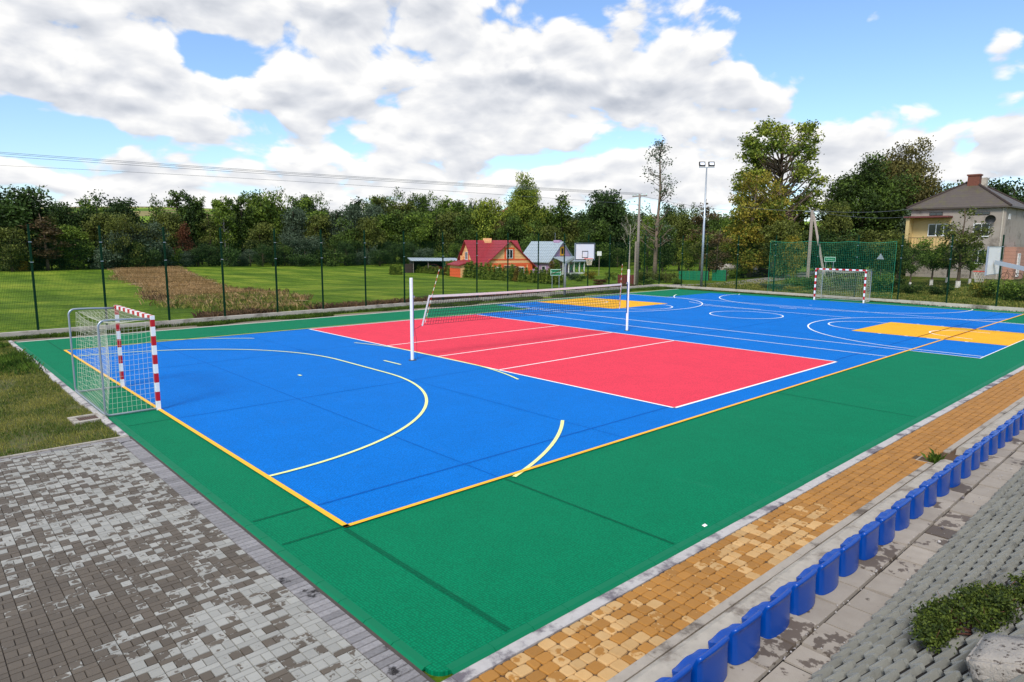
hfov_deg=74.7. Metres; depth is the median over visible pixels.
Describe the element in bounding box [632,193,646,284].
utility pole
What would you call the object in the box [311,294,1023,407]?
court white lines
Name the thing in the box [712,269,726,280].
garden fence
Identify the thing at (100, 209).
tree
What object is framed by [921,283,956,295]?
bush
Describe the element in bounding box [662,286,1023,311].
grass verge
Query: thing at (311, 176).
overhead cable
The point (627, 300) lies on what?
volleyball post
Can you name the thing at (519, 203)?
tree
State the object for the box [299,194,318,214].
tree
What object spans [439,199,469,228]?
tree
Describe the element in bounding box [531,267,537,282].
thuja
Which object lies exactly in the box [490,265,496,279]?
thuja
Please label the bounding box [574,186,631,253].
tree
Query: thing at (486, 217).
tree
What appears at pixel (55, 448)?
lawn edging
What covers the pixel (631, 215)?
tree
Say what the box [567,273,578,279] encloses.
bush
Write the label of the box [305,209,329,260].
tree
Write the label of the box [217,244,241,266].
bush
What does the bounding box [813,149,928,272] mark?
tree
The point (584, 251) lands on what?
basketball stand
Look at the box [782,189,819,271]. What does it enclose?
tree
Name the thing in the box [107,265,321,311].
dry weeds
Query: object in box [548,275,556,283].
thuja
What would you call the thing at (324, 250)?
bush
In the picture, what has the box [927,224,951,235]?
window
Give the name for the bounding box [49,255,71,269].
bush
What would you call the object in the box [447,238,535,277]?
orange house
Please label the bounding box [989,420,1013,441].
stadium seat
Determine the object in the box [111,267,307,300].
dry ground
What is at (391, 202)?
tree
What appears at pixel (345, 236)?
tree
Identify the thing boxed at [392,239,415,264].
bush
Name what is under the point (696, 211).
tree
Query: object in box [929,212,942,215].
window
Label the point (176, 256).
bush
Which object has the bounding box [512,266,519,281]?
thuja
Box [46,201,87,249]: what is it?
tree
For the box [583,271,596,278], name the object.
bush
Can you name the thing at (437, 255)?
bush
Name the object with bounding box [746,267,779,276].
brushwood pile
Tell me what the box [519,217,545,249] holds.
tree
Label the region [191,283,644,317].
fence weeds
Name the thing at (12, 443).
lawn
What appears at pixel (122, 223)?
tree
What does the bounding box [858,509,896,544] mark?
stadium seat
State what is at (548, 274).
thuja
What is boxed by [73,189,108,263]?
tree
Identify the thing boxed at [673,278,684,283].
bush
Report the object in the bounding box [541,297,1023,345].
basketball key areas
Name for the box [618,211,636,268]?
tree
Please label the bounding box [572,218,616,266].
tree
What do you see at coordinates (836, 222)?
tree
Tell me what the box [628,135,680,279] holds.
tree
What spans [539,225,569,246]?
tree
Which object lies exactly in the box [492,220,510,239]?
tree
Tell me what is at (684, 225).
tree
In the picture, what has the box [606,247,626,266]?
bush
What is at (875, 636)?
bank paving
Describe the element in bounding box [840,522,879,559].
stadium seat
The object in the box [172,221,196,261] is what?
tree
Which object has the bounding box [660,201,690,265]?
tree
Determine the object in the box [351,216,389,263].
tree
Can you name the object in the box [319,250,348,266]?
bush
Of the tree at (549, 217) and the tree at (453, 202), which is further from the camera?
the tree at (453, 202)
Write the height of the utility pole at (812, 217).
6.546 m
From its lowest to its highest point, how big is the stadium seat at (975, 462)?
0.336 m
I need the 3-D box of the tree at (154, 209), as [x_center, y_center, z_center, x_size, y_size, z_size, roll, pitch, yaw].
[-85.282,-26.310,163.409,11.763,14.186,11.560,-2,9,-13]
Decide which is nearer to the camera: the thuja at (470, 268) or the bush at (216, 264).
the thuja at (470, 268)
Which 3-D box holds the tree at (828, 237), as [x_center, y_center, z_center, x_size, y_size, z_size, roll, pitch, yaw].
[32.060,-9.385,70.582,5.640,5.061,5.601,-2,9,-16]
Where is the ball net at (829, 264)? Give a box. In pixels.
[767,241,896,299]
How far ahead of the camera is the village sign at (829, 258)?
59.28 m
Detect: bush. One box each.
[0,259,18,271]
[16,260,29,270]
[23,250,38,270]
[28,255,50,269]
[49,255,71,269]
[84,254,98,268]
[87,246,124,268]
[110,251,142,267]
[127,241,148,266]
[140,243,163,267]
[155,245,179,265]
[168,245,185,266]
[177,249,198,266]
[185,247,210,266]
[194,242,220,266]
[209,251,220,265]
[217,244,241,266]
[233,255,247,265]
[240,248,259,265]
[251,243,271,266]
[260,245,284,265]
[273,245,296,265]
[285,251,320,266]
[286,249,307,265]
[305,247,324,265]
[314,247,334,263]
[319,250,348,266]
[335,241,357,265]
[348,249,363,264]
[358,242,377,264]
[368,247,393,265]
[384,239,397,264]
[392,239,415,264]
[405,243,421,260]
[414,248,435,257]
[422,250,447,257]
[447,243,462,257]
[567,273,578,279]
[572,241,596,266]
[573,275,586,280]
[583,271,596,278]
[591,279,607,284]
[600,248,618,266]
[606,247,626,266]
[638,269,653,281]
[644,278,657,284]
[652,270,680,282]
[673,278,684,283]
[722,266,747,277]
[759,283,774,288]
[766,283,791,290]
[783,276,806,287]
[783,285,801,291]
[799,274,820,290]
[810,271,848,289]
[831,273,862,291]
[858,271,895,292]
[884,274,910,292]
[899,282,925,293]
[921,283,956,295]
[967,280,1000,298]
[980,278,1023,300]
[999,281,1023,301]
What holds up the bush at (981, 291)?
on the ground at (264, 278)
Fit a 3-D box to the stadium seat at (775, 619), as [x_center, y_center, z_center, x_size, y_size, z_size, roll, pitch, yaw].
[2.415,2.524,6.327,0.475,0.336,0.325,-8,12,-43]
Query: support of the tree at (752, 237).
on the ground at (264, 278)
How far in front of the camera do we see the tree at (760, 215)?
68.89 m
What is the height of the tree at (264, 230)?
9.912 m
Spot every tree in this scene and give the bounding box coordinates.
[0,184,59,264]
[0,227,33,271]
[17,214,75,270]
[29,214,59,266]
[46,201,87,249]
[51,223,97,269]
[72,196,94,263]
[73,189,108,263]
[77,205,109,212]
[79,211,116,262]
[96,228,133,265]
[97,197,147,248]
[101,211,152,266]
[125,218,175,265]
[141,204,165,238]
[146,193,171,241]
[146,210,186,254]
[163,189,195,243]
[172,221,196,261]
[176,190,203,247]
[188,196,210,263]
[195,216,225,262]
[207,207,243,261]
[208,196,237,263]
[226,193,256,252]
[226,211,248,257]
[234,189,283,263]
[241,221,276,264]
[265,203,288,261]
[267,186,304,263]
[277,230,307,265]
[278,205,310,249]
[286,195,312,225]
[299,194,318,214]
[299,233,326,262]
[302,213,332,249]
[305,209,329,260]
[313,191,330,212]
[326,207,348,262]
[326,215,363,264]
[340,202,365,260]
[344,196,367,214]
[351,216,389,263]
[358,198,375,218]
[361,202,386,248]
[363,194,394,257]
[368,194,395,209]
[370,213,403,262]
[382,206,405,260]
[386,208,423,253]
[389,186,411,205]
[389,200,416,220]
[400,213,437,250]
[404,193,432,214]
[414,211,442,227]
[425,201,447,253]
[426,190,443,216]
[431,195,459,219]
[433,209,472,253]
[435,199,465,210]
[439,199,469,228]
[450,214,478,247]
[463,204,475,218]
[468,197,505,239]
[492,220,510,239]
[493,213,527,249]
[501,170,546,238]
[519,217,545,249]
[537,203,558,237]
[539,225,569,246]
[547,191,576,250]
[563,219,581,248]
[572,211,590,263]
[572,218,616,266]
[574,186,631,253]
[616,198,635,261]
[616,211,636,264]
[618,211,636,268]
[623,221,644,268]
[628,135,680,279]
[630,214,665,270]
[635,212,651,220]
[636,222,661,271]
[649,223,677,271]
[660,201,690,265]
[662,211,698,270]
[676,233,700,269]
[682,199,720,270]
[686,232,729,271]
[689,202,705,232]
[704,228,732,272]
[705,213,729,232]
[705,216,727,260]
[712,220,773,277]
[714,218,738,263]
[721,169,794,276]
[725,247,770,269]
[729,115,833,271]
[758,218,808,277]
[781,233,807,277]
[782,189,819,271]
[798,229,839,275]
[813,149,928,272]
[813,198,854,274]
[813,229,871,276]
[855,229,909,274]
[861,135,947,271]
[879,237,914,278]
[894,208,911,271]
[895,243,930,283]
[913,236,950,285]
[933,205,993,287]
[935,245,969,282]
[940,180,967,191]
[954,245,986,282]
[988,177,1023,201]
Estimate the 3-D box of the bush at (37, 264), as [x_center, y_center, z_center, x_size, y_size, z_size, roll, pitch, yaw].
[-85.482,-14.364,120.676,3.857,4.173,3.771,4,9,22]
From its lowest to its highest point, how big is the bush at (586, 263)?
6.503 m
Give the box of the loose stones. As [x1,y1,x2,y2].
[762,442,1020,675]
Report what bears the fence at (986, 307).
on the ground at (264, 278)
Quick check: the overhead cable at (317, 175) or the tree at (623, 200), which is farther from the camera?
the tree at (623, 200)
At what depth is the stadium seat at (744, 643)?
5.81 m
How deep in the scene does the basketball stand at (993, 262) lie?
26.53 m
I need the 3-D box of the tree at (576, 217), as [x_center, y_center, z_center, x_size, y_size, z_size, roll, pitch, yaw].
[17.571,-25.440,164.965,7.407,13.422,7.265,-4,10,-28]
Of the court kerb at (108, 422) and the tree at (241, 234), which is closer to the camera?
the court kerb at (108, 422)
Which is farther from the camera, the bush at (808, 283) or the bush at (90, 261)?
the bush at (90, 261)
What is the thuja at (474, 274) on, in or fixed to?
on the ground at (264, 278)
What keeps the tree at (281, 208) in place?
on the ground at (264, 278)
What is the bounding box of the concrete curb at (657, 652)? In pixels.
[606,396,1023,681]
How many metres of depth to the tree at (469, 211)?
182.62 m
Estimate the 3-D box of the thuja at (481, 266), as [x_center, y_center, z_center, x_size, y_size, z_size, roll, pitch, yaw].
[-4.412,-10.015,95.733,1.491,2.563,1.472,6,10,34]
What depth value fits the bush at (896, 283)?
50.12 m
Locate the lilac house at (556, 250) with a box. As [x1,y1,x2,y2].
[524,240,585,273]
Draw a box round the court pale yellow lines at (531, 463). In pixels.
[82,338,563,476]
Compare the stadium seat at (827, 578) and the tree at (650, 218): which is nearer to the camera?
the stadium seat at (827, 578)
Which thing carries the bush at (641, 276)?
on the ground at (264, 278)
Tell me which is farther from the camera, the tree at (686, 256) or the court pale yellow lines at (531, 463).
the tree at (686, 256)
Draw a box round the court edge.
[14,341,1023,674]
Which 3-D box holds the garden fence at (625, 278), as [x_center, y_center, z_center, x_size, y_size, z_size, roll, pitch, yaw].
[10.715,-5.753,62.450,2.031,1.027,0.126,8,11,40]
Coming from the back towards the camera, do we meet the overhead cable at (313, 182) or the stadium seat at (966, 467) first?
the overhead cable at (313, 182)
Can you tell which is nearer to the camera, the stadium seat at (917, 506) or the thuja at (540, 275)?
the stadium seat at (917, 506)
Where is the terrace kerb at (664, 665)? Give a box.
[626,401,1023,681]
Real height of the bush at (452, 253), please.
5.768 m
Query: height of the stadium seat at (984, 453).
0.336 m
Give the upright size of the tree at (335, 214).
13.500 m
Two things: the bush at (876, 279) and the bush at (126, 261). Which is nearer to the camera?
the bush at (876, 279)
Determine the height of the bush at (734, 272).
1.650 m
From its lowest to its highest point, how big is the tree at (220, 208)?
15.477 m
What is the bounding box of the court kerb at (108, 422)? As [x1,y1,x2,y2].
[9,340,128,435]
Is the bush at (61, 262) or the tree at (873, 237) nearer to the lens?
the tree at (873, 237)
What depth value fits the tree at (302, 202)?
171.78 m
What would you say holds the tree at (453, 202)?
on the ground at (264, 278)
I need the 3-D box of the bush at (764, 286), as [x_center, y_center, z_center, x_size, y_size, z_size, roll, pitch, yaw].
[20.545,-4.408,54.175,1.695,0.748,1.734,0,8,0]
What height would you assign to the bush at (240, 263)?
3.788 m
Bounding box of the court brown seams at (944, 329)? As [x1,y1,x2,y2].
[918,327,974,338]
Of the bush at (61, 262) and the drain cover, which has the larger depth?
the bush at (61, 262)
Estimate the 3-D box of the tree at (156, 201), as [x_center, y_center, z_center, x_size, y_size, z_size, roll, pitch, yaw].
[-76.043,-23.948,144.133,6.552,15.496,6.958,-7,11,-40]
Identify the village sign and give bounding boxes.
[550,269,560,283]
[824,257,835,273]
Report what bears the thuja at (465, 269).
on the ground at (264, 278)
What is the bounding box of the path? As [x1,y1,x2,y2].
[470,370,1023,681]
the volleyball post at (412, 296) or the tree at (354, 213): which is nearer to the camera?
the volleyball post at (412, 296)
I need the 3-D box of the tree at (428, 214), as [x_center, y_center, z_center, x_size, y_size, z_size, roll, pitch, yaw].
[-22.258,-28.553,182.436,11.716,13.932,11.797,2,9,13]
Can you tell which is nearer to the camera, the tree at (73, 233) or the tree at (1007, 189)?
the tree at (1007, 189)
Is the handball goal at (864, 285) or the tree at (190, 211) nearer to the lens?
the handball goal at (864, 285)
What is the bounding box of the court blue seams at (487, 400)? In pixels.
[110,298,1001,505]
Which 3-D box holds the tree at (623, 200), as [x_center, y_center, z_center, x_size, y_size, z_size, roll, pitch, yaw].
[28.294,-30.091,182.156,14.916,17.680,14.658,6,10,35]
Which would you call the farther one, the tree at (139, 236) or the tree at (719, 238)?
the tree at (139, 236)
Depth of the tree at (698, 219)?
104.29 m
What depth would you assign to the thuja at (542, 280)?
64.72 m
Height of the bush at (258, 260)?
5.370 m
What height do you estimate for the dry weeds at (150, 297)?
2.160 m
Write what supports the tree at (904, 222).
on the ground at (264, 278)
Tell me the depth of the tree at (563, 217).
156.47 m
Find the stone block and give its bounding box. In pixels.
[966,633,1023,681]
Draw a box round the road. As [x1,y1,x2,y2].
[674,270,837,285]
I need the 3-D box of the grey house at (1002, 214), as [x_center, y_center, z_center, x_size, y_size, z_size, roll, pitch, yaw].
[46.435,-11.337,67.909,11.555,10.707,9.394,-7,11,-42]
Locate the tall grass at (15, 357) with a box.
[0,337,46,376]
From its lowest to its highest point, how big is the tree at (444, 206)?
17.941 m
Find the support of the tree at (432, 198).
on the ground at (264, 278)
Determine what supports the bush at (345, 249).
on the ground at (264, 278)
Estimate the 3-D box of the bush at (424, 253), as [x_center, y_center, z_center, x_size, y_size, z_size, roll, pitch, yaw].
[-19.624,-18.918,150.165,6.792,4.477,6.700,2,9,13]
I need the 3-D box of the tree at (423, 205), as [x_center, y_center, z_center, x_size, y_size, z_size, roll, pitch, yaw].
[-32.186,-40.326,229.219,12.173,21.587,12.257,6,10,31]
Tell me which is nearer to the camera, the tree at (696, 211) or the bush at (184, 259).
the bush at (184, 259)
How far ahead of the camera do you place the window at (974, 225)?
63.58 m
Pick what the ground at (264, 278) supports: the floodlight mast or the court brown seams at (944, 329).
the floodlight mast
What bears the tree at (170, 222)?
on the ground at (264, 278)
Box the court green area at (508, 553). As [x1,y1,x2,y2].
[20,289,1023,676]
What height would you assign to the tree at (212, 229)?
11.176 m
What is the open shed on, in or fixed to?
on the ground at (264, 278)
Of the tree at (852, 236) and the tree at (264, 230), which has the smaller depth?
the tree at (852, 236)
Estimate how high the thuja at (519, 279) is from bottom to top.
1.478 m
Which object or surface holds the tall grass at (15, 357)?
on the lawn at (12, 443)
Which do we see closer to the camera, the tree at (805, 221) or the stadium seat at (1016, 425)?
the stadium seat at (1016, 425)
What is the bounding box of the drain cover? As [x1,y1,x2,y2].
[67,413,107,424]
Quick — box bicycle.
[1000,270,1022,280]
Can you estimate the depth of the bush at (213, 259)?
137.04 m
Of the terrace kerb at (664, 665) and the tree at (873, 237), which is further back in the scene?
the tree at (873, 237)
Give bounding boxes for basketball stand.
[563,243,594,294]
[973,246,1023,281]
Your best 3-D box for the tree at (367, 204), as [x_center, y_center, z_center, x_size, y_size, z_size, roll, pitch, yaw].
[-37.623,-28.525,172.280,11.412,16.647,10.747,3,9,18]
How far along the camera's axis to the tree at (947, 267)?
58.07 m
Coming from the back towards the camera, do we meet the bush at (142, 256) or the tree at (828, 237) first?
the bush at (142, 256)
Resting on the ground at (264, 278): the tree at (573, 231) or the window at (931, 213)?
the tree at (573, 231)
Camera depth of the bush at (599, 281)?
61.12 m
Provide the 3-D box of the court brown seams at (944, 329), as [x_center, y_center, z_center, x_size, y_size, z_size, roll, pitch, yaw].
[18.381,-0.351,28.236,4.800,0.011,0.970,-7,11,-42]
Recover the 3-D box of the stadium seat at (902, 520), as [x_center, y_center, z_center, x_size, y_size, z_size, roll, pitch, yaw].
[4.924,2.196,8.631,0.475,0.336,0.325,-7,12,-42]
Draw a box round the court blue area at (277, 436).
[67,293,1023,523]
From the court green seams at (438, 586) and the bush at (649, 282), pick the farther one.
the bush at (649, 282)
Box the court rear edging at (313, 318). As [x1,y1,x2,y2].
[22,289,672,341]
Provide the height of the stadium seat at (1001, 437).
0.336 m
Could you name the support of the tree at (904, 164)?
on the ground at (264, 278)
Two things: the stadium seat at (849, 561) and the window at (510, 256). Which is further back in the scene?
the window at (510, 256)
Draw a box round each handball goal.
[68,305,160,415]
[813,268,871,302]
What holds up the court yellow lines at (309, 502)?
on the court blue area at (277, 436)
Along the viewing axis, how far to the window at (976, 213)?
63.44 m
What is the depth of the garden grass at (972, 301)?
48.03 m
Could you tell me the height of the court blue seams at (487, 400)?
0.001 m
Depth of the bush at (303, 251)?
145.42 m
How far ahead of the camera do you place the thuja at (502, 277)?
80.17 m
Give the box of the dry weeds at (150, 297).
[134,285,313,300]
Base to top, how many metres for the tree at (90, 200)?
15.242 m
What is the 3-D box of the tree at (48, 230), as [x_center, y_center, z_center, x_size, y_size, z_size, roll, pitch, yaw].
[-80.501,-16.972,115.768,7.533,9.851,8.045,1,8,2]
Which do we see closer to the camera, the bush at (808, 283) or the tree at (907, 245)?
the bush at (808, 283)
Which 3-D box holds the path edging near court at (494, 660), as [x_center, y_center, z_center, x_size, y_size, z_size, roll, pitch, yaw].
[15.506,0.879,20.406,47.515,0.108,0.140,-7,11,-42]
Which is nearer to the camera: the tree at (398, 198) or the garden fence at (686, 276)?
the garden fence at (686, 276)
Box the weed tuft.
[920,448,946,464]
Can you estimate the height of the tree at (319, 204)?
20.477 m
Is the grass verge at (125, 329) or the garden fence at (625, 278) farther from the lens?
the garden fence at (625, 278)
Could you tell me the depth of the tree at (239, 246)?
161.93 m
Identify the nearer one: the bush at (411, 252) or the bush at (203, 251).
the bush at (203, 251)
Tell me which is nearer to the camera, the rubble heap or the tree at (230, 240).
the rubble heap
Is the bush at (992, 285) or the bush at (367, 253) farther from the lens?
the bush at (367, 253)
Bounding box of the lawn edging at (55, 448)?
[0,435,127,458]
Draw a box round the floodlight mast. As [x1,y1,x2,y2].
[699,162,714,286]
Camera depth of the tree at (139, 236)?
127.40 m
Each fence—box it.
[0,224,660,338]
[617,275,633,283]
[659,235,1023,311]
[678,270,708,280]
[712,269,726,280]
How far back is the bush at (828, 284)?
51.85 m
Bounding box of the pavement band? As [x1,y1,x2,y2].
[0,436,428,681]
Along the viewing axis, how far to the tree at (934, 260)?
55.27 m
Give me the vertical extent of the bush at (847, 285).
1.919 m
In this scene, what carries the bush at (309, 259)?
on the ground at (264, 278)
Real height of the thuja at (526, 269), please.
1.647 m
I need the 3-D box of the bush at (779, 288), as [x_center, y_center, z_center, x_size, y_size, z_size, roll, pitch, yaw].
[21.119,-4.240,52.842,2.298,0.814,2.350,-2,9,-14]
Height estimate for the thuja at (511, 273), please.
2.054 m
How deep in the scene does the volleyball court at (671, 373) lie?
21.94 m
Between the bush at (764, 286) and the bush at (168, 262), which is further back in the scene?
the bush at (168, 262)
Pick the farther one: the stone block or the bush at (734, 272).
the bush at (734, 272)
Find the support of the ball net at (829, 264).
hanging from the fence at (986, 307)
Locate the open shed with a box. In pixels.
[405,258,456,272]
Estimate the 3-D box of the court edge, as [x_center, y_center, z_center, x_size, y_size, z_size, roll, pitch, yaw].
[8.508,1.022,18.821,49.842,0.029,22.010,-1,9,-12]
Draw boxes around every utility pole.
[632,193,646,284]
[805,210,824,276]
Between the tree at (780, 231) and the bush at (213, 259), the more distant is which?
the bush at (213, 259)
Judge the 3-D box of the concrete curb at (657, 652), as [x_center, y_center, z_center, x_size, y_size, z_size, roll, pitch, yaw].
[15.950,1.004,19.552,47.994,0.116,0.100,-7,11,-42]
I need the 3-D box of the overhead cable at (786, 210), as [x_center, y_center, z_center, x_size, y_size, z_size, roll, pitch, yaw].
[22.762,-11.418,57.803,5.558,0.466,0.028,7,11,38]
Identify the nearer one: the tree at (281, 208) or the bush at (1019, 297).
the bush at (1019, 297)
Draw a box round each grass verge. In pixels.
[0,286,666,340]
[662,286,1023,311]
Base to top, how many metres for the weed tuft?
0.213 m
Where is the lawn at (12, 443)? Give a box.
[0,340,117,455]
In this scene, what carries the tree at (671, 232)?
on the ground at (264, 278)
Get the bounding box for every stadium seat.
[655,664,692,681]
[672,635,729,681]
[708,610,762,664]
[741,588,791,638]
[770,569,817,615]
[796,551,840,594]
[818,536,860,576]
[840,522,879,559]
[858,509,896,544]
[875,497,911,530]
[891,487,925,518]
[905,477,938,506]
[919,468,951,496]
[931,460,962,487]
[943,452,972,478]
[953,445,980,469]
[963,438,989,461]
[972,432,998,454]
[981,426,1006,447]
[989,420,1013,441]
[996,415,1020,435]
[1004,412,1023,429]
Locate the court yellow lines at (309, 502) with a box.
[64,301,1023,526]
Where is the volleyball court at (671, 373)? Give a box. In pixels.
[313,314,834,406]
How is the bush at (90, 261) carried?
on the ground at (264, 278)
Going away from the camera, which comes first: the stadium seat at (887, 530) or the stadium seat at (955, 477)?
the stadium seat at (887, 530)
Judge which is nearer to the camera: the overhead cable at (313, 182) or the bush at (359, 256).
the overhead cable at (313, 182)
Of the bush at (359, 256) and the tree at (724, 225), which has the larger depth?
the bush at (359, 256)
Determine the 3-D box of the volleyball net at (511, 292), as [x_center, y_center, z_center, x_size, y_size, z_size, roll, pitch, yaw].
[0.870,-1.318,24.519,10.782,2.800,0.062,-7,11,-42]
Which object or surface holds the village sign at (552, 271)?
on the ground at (264, 278)
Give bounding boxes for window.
[506,249,512,257]
[560,247,563,255]
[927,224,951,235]
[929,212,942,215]
[973,223,989,236]
[975,212,989,214]
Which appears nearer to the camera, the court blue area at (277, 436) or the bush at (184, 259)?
the court blue area at (277, 436)
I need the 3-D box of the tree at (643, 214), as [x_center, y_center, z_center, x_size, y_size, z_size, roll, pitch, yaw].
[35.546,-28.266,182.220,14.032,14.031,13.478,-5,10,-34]
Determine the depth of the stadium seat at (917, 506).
8.85 m
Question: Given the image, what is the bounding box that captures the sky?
[0,0,1023,220]
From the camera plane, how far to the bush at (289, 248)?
143.18 m
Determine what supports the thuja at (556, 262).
on the ground at (264, 278)
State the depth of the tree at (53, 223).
121.11 m
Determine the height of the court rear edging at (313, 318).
0.131 m
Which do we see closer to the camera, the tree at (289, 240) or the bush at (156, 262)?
the bush at (156, 262)
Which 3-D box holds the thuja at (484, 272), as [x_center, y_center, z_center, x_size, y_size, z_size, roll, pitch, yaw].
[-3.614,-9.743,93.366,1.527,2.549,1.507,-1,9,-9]
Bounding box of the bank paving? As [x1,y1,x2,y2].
[807,466,1023,681]
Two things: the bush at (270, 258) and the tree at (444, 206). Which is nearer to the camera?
the bush at (270, 258)
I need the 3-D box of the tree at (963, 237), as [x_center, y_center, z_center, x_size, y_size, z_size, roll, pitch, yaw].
[35.916,-7.548,53.674,3.922,6.718,4.408,2,9,14]
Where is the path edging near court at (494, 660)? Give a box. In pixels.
[442,365,1023,681]
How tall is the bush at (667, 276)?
1.425 m
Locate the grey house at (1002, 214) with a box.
[904,174,1023,279]
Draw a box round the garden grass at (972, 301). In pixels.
[682,276,1023,307]
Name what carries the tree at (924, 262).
on the ground at (264, 278)
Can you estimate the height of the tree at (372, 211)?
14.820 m
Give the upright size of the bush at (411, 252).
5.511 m
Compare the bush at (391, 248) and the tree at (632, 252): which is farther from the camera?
the bush at (391, 248)
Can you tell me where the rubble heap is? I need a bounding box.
[719,264,757,275]
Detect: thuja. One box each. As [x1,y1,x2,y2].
[445,260,451,274]
[462,262,469,277]
[466,260,475,277]
[472,263,478,278]
[478,262,483,278]
[481,263,488,279]
[485,262,492,279]
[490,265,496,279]
[495,264,503,280]
[499,267,506,280]
[506,264,515,280]
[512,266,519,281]
[517,268,523,281]
[522,267,529,281]
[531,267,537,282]
[535,270,542,282]
[540,269,547,283]
[545,269,551,283]
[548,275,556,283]
[553,259,561,268]
[555,276,562,283]
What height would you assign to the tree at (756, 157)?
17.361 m
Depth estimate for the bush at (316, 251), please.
147.17 m
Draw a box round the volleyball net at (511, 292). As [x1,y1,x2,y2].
[415,264,622,357]
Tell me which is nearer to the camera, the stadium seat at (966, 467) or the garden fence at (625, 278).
the stadium seat at (966, 467)
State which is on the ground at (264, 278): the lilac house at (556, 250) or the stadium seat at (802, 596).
the lilac house at (556, 250)
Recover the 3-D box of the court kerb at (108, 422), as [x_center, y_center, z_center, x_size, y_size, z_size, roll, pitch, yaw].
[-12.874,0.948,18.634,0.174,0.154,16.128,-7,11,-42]
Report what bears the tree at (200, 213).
on the ground at (264, 278)
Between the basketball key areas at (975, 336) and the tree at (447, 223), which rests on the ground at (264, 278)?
the tree at (447, 223)
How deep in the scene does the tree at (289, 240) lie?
144.74 m
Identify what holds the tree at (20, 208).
on the ground at (264, 278)
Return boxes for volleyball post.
[409,278,415,360]
[624,269,629,330]
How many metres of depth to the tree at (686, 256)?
106.85 m
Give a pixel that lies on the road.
(798, 275)
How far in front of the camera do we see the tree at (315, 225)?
156.53 m
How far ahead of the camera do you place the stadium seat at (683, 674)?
5.14 m
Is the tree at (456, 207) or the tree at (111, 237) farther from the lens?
the tree at (456, 207)
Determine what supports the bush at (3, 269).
on the ground at (264, 278)
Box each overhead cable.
[0,153,630,193]
[0,165,637,204]
[2,152,629,192]
[5,156,632,194]
[748,207,809,210]
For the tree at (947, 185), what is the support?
on the ground at (264, 278)
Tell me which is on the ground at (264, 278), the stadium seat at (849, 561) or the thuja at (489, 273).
the thuja at (489, 273)
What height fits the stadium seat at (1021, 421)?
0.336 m
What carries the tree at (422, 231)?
on the ground at (264, 278)
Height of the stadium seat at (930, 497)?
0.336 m
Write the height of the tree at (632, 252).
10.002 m
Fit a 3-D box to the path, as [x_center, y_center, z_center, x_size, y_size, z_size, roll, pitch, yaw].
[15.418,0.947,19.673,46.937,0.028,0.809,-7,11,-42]
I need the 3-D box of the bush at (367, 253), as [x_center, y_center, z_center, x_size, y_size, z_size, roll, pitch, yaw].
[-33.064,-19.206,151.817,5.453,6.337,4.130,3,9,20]
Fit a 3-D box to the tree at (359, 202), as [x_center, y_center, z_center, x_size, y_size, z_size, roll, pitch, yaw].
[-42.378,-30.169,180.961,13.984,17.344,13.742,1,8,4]
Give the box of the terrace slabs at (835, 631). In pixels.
[724,430,1023,681]
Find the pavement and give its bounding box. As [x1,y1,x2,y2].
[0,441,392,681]
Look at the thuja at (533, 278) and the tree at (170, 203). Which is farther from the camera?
the tree at (170, 203)
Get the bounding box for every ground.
[0,206,1023,681]
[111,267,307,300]
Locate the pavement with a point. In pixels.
(253, 588)
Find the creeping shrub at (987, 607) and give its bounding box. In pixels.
[907,570,1023,653]
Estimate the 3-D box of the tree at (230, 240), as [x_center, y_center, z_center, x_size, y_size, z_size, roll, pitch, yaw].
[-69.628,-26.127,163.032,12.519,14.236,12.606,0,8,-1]
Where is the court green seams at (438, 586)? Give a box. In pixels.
[46,340,914,631]
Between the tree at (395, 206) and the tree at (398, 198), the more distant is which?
the tree at (398, 198)

